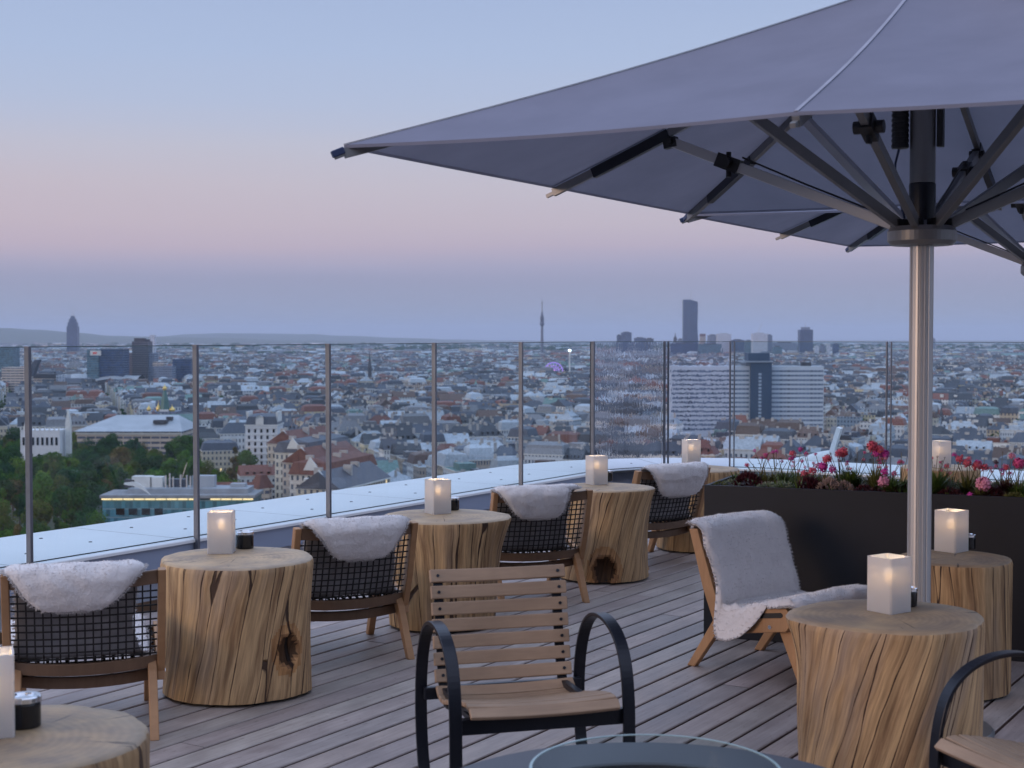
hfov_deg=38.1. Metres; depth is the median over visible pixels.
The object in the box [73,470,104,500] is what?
tree
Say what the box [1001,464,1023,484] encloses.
flowering plant
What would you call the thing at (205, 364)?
office block
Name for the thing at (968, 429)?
townhouse
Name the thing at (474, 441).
townhouse
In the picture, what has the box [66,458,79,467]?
tree
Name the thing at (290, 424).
townhouse
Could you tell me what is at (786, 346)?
office block
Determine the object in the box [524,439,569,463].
townhouse
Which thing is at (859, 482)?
flowering plant
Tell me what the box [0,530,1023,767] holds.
deck
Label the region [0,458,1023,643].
parapet
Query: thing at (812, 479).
rosette plant
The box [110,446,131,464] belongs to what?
tree
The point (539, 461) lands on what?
townhouse
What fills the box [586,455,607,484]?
candle lamp
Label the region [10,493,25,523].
tree
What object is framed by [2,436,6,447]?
tree
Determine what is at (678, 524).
lounge chair
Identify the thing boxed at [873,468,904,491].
flowering plant
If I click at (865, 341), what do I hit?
hills
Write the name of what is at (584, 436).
townhouse
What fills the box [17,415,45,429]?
townhouse
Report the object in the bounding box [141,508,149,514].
window
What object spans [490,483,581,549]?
sheepskin
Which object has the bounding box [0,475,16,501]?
tree
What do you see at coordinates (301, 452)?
apartment house
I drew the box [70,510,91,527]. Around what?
tree
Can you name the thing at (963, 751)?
slatted armchair
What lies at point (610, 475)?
ashtray jar
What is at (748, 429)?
townhouse
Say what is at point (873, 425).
townhouse
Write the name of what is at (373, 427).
townhouse
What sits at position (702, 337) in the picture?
tower block
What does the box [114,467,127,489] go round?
tree
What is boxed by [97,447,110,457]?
tree
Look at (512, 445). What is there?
townhouse
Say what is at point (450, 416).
townhouse
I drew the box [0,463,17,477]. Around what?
tree
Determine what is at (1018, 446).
townhouse
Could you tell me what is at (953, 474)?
flowering plant
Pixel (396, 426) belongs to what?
townhouse
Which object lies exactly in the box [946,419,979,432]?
townhouse
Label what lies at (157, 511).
window
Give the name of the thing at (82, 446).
tree
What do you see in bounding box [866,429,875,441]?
townhouse
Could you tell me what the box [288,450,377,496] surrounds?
apartment house
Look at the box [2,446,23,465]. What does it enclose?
tree
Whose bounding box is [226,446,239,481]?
tree
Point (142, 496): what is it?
glass building
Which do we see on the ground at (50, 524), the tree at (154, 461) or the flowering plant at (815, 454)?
the tree at (154, 461)
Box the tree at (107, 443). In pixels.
[94,437,115,452]
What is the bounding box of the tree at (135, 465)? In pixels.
[128,460,143,474]
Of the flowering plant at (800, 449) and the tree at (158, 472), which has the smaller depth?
the flowering plant at (800, 449)
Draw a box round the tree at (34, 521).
[23,519,43,531]
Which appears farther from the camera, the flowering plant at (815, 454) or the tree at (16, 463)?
the tree at (16, 463)
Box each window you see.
[116,508,124,514]
[129,508,136,514]
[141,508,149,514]
[154,508,162,514]
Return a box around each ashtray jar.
[15,691,41,729]
[235,530,253,548]
[451,496,458,510]
[608,470,612,480]
[911,586,917,606]
[968,533,975,548]
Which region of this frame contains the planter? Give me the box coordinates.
[704,475,1023,661]
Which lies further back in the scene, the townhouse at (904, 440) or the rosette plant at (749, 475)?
the townhouse at (904, 440)
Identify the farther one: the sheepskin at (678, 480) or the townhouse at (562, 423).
the townhouse at (562, 423)
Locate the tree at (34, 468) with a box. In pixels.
[24,454,36,493]
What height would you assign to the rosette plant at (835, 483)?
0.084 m
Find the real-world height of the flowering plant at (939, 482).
0.203 m
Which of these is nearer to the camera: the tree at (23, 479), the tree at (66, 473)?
the tree at (66, 473)
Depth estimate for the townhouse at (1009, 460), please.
710.99 m
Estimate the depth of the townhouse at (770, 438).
891.61 m
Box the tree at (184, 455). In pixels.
[177,450,191,475]
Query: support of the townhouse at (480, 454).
on the ground at (50, 524)
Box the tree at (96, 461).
[86,453,104,474]
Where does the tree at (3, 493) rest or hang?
on the ground at (50, 524)
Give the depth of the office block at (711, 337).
5481.09 m
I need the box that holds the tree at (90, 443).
[81,438,95,446]
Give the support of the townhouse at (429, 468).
on the ground at (50, 524)
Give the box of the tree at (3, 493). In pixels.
[0,488,13,529]
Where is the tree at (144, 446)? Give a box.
[139,441,149,452]
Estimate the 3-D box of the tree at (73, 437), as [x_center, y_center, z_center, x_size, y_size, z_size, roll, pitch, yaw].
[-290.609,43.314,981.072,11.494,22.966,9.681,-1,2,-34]
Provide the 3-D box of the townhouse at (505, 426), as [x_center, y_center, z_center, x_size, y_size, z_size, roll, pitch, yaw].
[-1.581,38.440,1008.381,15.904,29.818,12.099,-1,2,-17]
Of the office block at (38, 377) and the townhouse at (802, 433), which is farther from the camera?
the office block at (38, 377)
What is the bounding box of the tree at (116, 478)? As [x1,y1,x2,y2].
[106,469,131,490]
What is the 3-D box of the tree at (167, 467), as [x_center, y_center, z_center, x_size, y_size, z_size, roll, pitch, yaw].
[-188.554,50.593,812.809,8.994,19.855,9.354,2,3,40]
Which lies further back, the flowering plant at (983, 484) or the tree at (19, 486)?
the tree at (19, 486)
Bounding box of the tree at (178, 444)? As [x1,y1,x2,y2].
[168,435,192,472]
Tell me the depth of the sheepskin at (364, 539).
7.40 m
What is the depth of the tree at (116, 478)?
720.69 m
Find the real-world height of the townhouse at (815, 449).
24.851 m
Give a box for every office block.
[0,348,19,368]
[2,360,40,392]
[33,373,64,381]
[56,375,70,381]
[87,349,128,379]
[153,362,175,378]
[172,359,192,381]
[199,362,207,367]
[634,337,645,340]
[707,334,715,340]
[716,333,730,340]
[730,339,743,351]
[744,340,750,352]
[772,342,796,351]
[772,346,781,354]
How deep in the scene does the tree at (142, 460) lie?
846.46 m
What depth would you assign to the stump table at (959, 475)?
11.31 m
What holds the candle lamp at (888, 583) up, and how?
on the stump table at (871, 685)
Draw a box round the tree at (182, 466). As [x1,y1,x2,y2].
[175,461,190,480]
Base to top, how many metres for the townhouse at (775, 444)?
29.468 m
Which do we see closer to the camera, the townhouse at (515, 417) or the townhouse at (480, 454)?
the townhouse at (480, 454)
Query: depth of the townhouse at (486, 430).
941.56 m
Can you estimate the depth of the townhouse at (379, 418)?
1066.31 m
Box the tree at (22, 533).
[9,525,25,535]
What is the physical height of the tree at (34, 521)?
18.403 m
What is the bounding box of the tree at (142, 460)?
[133,456,149,474]
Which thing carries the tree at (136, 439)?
on the ground at (50, 524)
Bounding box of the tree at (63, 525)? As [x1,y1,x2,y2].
[59,510,70,528]
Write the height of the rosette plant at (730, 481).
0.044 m
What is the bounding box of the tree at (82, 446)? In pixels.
[73,443,87,450]
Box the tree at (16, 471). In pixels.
[14,470,24,493]
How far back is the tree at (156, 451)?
869.53 m
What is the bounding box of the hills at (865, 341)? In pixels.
[600,340,1023,342]
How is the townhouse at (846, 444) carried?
on the ground at (50, 524)
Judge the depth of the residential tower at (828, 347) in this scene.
4793.54 m
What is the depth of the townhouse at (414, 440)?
900.51 m
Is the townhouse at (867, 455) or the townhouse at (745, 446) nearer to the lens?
the townhouse at (867, 455)
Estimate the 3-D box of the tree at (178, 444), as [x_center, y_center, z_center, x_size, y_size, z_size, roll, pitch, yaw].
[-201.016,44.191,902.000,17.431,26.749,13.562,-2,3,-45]
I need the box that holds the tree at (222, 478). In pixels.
[217,474,231,481]
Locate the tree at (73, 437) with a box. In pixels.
[72,432,76,449]
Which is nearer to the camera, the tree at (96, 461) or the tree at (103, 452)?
the tree at (96, 461)
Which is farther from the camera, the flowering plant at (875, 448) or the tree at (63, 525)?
the tree at (63, 525)
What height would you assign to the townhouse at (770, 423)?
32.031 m
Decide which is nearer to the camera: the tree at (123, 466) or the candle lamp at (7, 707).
the candle lamp at (7, 707)
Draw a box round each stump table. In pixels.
[0,704,149,767]
[160,547,313,705]
[386,509,510,632]
[561,483,654,583]
[656,465,739,553]
[786,599,984,767]
[901,464,980,482]
[901,550,1012,701]
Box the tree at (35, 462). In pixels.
[22,456,41,471]
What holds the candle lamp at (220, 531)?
on the stump table at (238, 627)
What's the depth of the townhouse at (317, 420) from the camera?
1056.81 m
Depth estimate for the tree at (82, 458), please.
871.42 m
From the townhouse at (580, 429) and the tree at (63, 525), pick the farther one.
the townhouse at (580, 429)
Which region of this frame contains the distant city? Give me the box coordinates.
[0,342,1023,436]
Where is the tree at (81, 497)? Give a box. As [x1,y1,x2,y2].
[63,487,99,523]
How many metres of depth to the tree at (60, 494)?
650.55 m
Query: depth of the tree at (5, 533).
533.00 m
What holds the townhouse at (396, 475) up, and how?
on the ground at (50, 524)
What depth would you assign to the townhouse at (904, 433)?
942.59 m
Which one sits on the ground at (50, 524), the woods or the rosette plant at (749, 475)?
the woods
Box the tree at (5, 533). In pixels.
[0,529,12,537]
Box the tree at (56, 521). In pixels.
[52,507,61,529]
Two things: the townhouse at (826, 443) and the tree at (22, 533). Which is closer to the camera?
the tree at (22, 533)
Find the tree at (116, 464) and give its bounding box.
[112,462,122,468]
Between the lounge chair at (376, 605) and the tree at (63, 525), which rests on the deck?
the lounge chair at (376, 605)
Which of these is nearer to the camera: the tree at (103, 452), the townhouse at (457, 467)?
the townhouse at (457, 467)
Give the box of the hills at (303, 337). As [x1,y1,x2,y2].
[159,333,599,342]
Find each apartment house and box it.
[244,410,283,464]
[266,425,332,464]
[274,432,350,498]
[281,441,360,497]
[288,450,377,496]
[295,461,391,495]
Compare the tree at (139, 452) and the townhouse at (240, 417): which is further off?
the townhouse at (240, 417)
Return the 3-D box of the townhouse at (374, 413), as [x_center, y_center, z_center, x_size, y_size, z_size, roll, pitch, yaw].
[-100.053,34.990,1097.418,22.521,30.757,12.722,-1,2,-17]
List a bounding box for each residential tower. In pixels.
[798,323,812,352]
[814,345,818,352]
[819,345,824,352]
[826,343,830,353]
[832,343,838,353]
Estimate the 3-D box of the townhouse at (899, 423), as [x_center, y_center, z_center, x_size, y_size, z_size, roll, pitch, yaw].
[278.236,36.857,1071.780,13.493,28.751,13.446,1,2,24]
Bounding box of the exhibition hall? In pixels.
[73,415,199,459]
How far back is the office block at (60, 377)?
1978.87 m
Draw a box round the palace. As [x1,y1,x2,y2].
[20,409,71,459]
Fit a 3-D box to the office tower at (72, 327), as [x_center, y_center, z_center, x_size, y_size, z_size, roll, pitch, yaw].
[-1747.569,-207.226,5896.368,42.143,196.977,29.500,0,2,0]
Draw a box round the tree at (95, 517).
[85,509,107,525]
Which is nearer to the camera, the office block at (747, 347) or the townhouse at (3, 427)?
the townhouse at (3, 427)
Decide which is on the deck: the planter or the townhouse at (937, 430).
the planter
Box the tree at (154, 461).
[147,455,162,469]
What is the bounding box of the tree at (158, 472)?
[149,469,167,478]
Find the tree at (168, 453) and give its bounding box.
[164,441,175,458]
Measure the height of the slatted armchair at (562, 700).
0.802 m
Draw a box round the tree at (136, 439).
[131,437,138,454]
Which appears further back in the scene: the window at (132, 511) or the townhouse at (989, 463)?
the townhouse at (989, 463)
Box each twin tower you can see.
[751,324,767,352]
[768,334,771,351]
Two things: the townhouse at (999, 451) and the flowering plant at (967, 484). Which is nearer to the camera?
the flowering plant at (967, 484)
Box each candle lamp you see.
[0,646,14,738]
[207,510,235,553]
[425,478,450,514]
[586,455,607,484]
[682,439,700,462]
[867,553,910,614]
[932,440,950,467]
[934,508,968,552]
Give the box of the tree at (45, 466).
[42,463,55,505]
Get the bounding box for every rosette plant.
[722,478,740,485]
[732,469,762,485]
[756,481,774,486]
[771,480,794,487]
[794,474,823,488]
[816,476,843,489]
[833,480,854,489]
[853,484,873,490]
[937,487,962,494]
[974,485,1007,495]
[1004,492,1021,496]
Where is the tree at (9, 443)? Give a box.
[3,441,19,451]
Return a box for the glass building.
[99,463,263,522]
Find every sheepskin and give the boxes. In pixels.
[0,559,151,659]
[299,514,411,596]
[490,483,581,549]
[639,461,709,519]
[686,510,866,641]
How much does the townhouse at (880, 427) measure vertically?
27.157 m
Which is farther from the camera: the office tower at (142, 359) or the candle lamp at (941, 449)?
the office tower at (142, 359)
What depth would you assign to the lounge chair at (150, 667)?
6.08 m
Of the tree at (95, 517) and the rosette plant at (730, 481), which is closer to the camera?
the rosette plant at (730, 481)
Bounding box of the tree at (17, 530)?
[12,523,21,535]
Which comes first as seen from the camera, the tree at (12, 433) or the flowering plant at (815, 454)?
the flowering plant at (815, 454)
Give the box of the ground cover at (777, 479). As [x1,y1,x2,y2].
[710,472,1023,496]
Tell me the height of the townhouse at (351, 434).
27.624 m
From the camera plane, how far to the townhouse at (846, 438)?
900.46 m
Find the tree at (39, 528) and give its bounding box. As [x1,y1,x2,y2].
[33,524,52,532]
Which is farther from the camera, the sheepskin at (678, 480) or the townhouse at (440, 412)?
the townhouse at (440, 412)
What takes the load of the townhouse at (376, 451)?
on the ground at (50, 524)
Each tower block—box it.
[150,335,155,352]
[699,334,705,340]
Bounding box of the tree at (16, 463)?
[9,456,24,477]
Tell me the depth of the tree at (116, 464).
822.24 m
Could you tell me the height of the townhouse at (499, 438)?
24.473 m
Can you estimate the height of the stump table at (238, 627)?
0.620 m
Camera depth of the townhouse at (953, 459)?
711.05 m
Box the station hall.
[70,374,145,392]
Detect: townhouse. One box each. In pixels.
[0,413,9,429]
[0,418,7,438]
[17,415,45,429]
[45,415,65,428]
[70,414,87,431]
[199,427,219,440]
[200,439,239,481]
[210,417,229,434]
[217,421,244,453]
[226,418,246,423]
[231,415,246,419]
[237,464,274,498]
[275,413,291,419]
[283,418,297,429]
[298,420,311,428]
[308,412,331,424]
[314,415,346,426]
[318,410,336,426]
[331,421,339,433]
[335,419,363,434]
[345,411,366,425]
[345,427,360,441]
[350,428,384,448]
[359,421,378,426]
[360,433,389,452]
[361,424,385,432]
[365,410,390,420]
[368,413,393,423]
[368,437,382,454]
[373,445,379,456]
[374,456,386,460]
[376,459,400,473]
[379,419,400,424]
[379,437,406,459]
[384,422,412,435]
[388,468,410,481]
[390,428,418,439]
[390,442,421,459]
[396,450,416,473]
[400,412,430,423]
[402,458,407,475]
[406,449,431,478]
[407,439,420,442]
[408,442,431,450]
[412,423,443,437]
[413,460,426,478]
[416,409,443,420]
[419,430,445,445]
[426,451,464,476]
[430,419,460,431]
[437,441,459,450]
[437,446,468,475]
[440,412,461,425]
[442,460,475,474]
[444,432,469,444]
[446,424,476,437]
[454,444,467,451]
[458,414,474,425]
[461,468,486,471]
[462,438,488,444]
[464,442,493,468]
[465,418,495,427]
[470,420,488,432]
[470,436,502,443]
[474,423,504,438]
[477,416,495,425]
[480,437,505,451]
[490,453,523,467]
[493,415,513,423]
[493,442,524,461]
[498,419,518,439]
[506,414,527,419]
[507,424,538,440]
[509,443,524,448]
[514,440,535,448]
[516,417,535,424]
[516,435,543,440]
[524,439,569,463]
[527,424,550,436]
[534,459,562,462]
[535,420,549,425]
[542,434,562,441]
[546,424,573,435]
[547,421,573,427]
[548,429,580,443]
[556,408,581,426]
[563,446,588,460]
[568,442,587,447]
[573,425,589,429]
[575,410,588,425]
[576,426,589,432]
[578,429,589,444]
[581,443,589,454]
[585,412,589,424]
[731,416,740,431]
[731,435,763,458]
[735,413,750,422]
[735,421,764,436]
[750,417,776,427]
[750,446,789,459]
[753,434,780,442]
[761,426,796,441]
[761,440,784,448]
[775,418,803,431]
[780,435,809,456]
[793,424,823,444]
[802,433,832,446]
[806,446,820,452]
[818,438,831,447]
[819,428,830,435]
[821,447,852,461]
[824,434,857,444]
[830,425,854,436]
[839,442,855,456]
[844,431,865,444]
[844,440,863,452]
[848,447,884,463]
[851,424,868,444]
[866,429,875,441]
[869,422,894,440]
[870,431,883,443]
[873,422,889,444]
[876,441,888,448]
[887,443,907,457]
[887,456,907,464]
[888,415,906,439]
[892,437,907,443]
[897,412,907,431]
[898,430,907,438]
[932,424,952,435]
[932,434,952,444]
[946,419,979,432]
[951,444,967,450]
[951,449,959,463]
[952,426,984,436]
[952,432,983,443]
[956,439,992,450]
[958,457,1007,469]
[959,450,992,459]
[972,449,992,451]
[986,437,1009,446]
[992,445,1023,457]
[998,451,1023,470]
[1000,425,1022,438]
[1006,444,1023,447]
[1009,430,1023,445]
[1011,448,1021,454]
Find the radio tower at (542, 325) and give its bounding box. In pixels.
[540,302,543,351]
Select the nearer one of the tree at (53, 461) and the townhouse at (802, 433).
the tree at (53, 461)
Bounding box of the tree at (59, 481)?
[52,475,68,498]
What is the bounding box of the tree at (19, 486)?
[9,478,23,516]
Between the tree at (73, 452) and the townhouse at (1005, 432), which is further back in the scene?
the townhouse at (1005, 432)
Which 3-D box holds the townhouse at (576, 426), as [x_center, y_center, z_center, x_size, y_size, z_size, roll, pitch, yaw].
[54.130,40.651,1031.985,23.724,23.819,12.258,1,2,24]
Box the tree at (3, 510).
[0,499,19,530]
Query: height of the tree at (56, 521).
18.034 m
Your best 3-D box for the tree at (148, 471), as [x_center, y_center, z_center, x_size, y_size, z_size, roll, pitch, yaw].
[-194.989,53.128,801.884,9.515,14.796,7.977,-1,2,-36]
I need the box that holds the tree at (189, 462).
[187,456,205,475]
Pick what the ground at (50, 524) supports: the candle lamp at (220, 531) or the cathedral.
the cathedral
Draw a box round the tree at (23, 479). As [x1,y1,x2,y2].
[17,474,25,493]
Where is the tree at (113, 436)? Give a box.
[106,433,122,446]
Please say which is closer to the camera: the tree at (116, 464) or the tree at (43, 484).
the tree at (43, 484)
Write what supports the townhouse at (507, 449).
on the ground at (50, 524)
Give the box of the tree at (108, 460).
[103,455,112,470]
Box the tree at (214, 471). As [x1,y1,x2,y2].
[212,469,217,476]
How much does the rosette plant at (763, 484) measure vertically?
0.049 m
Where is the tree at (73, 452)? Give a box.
[72,448,81,461]
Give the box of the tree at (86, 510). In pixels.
[80,505,97,522]
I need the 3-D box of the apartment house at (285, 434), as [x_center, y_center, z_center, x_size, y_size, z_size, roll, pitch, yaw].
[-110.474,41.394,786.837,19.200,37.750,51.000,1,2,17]
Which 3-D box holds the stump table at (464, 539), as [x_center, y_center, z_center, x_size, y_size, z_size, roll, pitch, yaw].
[-0.376,1.057,8.439,0.743,0.620,0.710,0,2,0]
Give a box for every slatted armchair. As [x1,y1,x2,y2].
[415,564,634,767]
[929,650,1023,767]
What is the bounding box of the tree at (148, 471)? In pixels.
[144,469,154,474]
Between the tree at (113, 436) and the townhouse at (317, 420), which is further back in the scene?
the townhouse at (317, 420)
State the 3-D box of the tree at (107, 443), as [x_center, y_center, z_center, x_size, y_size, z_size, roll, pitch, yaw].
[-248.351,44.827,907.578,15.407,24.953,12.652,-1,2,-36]
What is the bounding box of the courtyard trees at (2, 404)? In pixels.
[0,378,1018,435]
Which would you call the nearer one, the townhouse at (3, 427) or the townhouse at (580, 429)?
the townhouse at (580, 429)
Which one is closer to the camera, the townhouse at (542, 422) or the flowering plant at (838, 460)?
the flowering plant at (838, 460)
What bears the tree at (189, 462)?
on the ground at (50, 524)
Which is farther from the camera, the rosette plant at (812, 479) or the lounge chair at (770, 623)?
the rosette plant at (812, 479)
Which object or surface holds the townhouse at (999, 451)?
on the ground at (50, 524)
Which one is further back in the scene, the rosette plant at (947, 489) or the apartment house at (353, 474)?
the apartment house at (353, 474)
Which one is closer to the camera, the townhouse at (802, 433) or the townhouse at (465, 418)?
the townhouse at (802, 433)
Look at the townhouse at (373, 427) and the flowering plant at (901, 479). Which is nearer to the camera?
the flowering plant at (901, 479)
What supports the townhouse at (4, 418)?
on the ground at (50, 524)
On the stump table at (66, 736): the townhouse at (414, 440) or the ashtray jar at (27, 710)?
the ashtray jar at (27, 710)
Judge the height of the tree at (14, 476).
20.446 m
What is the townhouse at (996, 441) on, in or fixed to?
on the ground at (50, 524)
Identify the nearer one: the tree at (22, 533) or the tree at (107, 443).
the tree at (22, 533)
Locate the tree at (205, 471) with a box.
[200,459,216,474]
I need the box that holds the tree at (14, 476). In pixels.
[3,471,24,507]
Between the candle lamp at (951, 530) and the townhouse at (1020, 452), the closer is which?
the candle lamp at (951, 530)
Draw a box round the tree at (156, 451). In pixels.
[146,448,166,468]
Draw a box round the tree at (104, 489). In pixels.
[94,482,114,512]
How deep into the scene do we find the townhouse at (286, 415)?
1046.73 m
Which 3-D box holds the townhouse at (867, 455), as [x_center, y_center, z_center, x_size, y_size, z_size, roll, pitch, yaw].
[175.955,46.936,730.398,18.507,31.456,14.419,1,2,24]
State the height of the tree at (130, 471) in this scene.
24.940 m
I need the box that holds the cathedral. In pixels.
[367,351,371,376]
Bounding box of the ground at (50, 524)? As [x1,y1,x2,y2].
[7,342,1007,529]
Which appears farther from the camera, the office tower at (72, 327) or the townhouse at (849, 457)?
the office tower at (72, 327)
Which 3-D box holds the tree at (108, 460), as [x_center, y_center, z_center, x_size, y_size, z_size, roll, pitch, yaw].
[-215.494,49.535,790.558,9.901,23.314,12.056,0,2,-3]
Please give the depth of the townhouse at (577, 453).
789.88 m
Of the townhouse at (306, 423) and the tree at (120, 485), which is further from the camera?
the townhouse at (306, 423)
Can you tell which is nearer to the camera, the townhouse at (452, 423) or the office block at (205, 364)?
the townhouse at (452, 423)
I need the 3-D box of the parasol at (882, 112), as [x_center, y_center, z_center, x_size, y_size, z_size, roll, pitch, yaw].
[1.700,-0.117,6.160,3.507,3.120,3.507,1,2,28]
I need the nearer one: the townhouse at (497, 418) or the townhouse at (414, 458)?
the townhouse at (414, 458)
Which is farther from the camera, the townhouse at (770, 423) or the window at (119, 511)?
the townhouse at (770, 423)
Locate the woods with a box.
[13,342,1023,362]
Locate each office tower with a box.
[66,316,79,351]
[129,338,157,380]
[617,334,620,341]
[621,332,631,341]
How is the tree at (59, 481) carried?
on the ground at (50, 524)
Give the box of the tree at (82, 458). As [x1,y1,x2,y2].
[75,449,89,462]
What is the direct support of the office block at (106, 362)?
on the ground at (50, 524)
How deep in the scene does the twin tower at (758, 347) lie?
5178.28 m
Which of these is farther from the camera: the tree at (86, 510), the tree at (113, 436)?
the tree at (113, 436)
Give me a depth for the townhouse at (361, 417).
1058.82 m
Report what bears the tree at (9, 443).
on the ground at (50, 524)
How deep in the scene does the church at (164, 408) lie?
1148.88 m
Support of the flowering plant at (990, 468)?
in the planter
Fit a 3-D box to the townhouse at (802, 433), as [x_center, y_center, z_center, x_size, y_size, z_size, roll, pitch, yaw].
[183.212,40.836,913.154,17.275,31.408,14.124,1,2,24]
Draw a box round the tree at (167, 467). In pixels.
[160,459,175,478]
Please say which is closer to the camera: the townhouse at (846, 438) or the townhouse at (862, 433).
the townhouse at (846, 438)
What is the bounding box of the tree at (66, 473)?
[53,468,76,489]
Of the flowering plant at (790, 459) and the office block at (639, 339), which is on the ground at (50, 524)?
the office block at (639, 339)
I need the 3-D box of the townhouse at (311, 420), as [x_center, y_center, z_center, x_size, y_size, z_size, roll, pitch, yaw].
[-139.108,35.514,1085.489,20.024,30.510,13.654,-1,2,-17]
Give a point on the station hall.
(101, 381)
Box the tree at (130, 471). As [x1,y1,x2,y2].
[127,466,133,478]
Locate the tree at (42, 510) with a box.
[19,499,52,529]
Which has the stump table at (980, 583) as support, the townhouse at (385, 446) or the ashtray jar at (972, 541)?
the ashtray jar at (972, 541)
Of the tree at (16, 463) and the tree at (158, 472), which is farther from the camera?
the tree at (16, 463)
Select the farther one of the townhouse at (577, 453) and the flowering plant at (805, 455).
the townhouse at (577, 453)
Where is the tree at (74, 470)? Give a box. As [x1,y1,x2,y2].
[67,467,82,477]
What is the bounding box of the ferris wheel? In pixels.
[546,362,562,370]
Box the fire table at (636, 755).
[462,734,824,767]
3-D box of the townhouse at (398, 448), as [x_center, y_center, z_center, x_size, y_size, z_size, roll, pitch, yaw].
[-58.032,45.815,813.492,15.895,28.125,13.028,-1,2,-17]
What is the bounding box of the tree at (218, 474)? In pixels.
[209,468,231,481]
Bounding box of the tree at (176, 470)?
[172,461,181,477]
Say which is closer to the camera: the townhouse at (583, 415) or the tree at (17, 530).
the tree at (17, 530)
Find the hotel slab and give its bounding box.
[731,353,823,431]
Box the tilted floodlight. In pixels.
[793,427,842,461]
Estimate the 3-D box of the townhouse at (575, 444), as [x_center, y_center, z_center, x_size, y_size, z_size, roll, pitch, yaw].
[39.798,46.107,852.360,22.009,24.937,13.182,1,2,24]
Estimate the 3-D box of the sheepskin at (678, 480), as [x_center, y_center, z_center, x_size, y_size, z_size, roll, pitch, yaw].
[1.021,0.765,10.771,0.628,0.445,0.777,-1,2,-31]
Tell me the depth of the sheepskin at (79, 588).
5.92 m
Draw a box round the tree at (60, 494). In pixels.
[50,485,73,518]
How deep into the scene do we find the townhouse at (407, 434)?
926.08 m
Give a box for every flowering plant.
[744,453,769,484]
[750,449,783,482]
[763,450,787,481]
[773,450,801,482]
[785,447,805,480]
[791,465,812,487]
[800,448,819,478]
[800,454,836,488]
[812,453,833,482]
[829,450,847,486]
[833,446,863,488]
[845,451,867,487]
[862,453,887,484]
[863,441,896,489]
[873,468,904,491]
[877,454,899,480]
[891,452,907,491]
[932,456,945,476]
[932,456,959,493]
[945,455,963,489]
[946,452,988,493]
[958,456,978,484]
[967,476,991,495]
[968,458,997,490]
[987,453,1012,485]
[991,459,1020,493]
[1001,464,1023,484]
[1007,452,1023,496]
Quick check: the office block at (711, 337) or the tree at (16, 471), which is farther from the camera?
the office block at (711, 337)
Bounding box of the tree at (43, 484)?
[33,472,54,504]
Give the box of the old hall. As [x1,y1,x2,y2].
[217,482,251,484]
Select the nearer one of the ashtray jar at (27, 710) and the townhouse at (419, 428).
the ashtray jar at (27, 710)
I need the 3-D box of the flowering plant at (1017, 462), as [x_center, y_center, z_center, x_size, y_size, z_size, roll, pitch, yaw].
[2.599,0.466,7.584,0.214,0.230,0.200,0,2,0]
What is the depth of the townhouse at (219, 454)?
862.16 m
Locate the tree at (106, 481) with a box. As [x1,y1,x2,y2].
[98,479,113,490]
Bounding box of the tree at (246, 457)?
[235,450,258,472]
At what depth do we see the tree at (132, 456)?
872.71 m
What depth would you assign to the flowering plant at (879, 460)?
8.10 m
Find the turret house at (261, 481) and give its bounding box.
[250,473,274,500]
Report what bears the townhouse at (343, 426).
on the ground at (50, 524)
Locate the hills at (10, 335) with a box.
[0,328,372,344]
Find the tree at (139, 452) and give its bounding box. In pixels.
[133,447,146,458]
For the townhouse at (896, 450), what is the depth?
774.39 m
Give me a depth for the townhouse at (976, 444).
869.84 m
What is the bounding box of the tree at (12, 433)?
[5,427,19,443]
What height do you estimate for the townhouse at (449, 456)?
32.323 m
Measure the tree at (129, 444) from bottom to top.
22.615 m
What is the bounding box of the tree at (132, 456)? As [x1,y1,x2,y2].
[128,448,135,460]
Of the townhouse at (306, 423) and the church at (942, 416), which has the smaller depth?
the townhouse at (306, 423)
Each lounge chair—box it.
[0,567,165,740]
[291,521,417,667]
[489,489,592,602]
[632,467,710,569]
[688,528,796,678]
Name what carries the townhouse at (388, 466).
on the ground at (50, 524)
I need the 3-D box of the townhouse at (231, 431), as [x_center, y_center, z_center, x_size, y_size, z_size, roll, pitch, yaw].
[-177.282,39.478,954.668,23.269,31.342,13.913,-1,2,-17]
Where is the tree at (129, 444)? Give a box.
[123,439,144,451]
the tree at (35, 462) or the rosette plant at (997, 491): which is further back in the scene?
the tree at (35, 462)
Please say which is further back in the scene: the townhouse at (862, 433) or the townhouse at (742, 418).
the townhouse at (742, 418)
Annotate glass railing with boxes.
[0,341,1023,563]
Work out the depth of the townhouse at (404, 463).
787.45 m
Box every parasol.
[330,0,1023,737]
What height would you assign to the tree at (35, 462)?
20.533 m
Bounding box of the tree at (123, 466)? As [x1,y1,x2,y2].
[116,464,130,469]
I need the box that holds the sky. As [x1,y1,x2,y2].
[0,0,1023,340]
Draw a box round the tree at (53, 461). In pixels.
[38,451,65,481]
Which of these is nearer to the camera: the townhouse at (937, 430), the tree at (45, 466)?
the tree at (45, 466)
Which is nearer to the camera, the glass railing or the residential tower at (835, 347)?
the glass railing
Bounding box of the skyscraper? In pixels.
[682,300,697,340]
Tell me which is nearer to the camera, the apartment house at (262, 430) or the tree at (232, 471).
the tree at (232, 471)
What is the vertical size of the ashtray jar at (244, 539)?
0.083 m
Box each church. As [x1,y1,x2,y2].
[142,385,181,414]
[939,406,944,421]
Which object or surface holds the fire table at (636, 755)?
on the deck

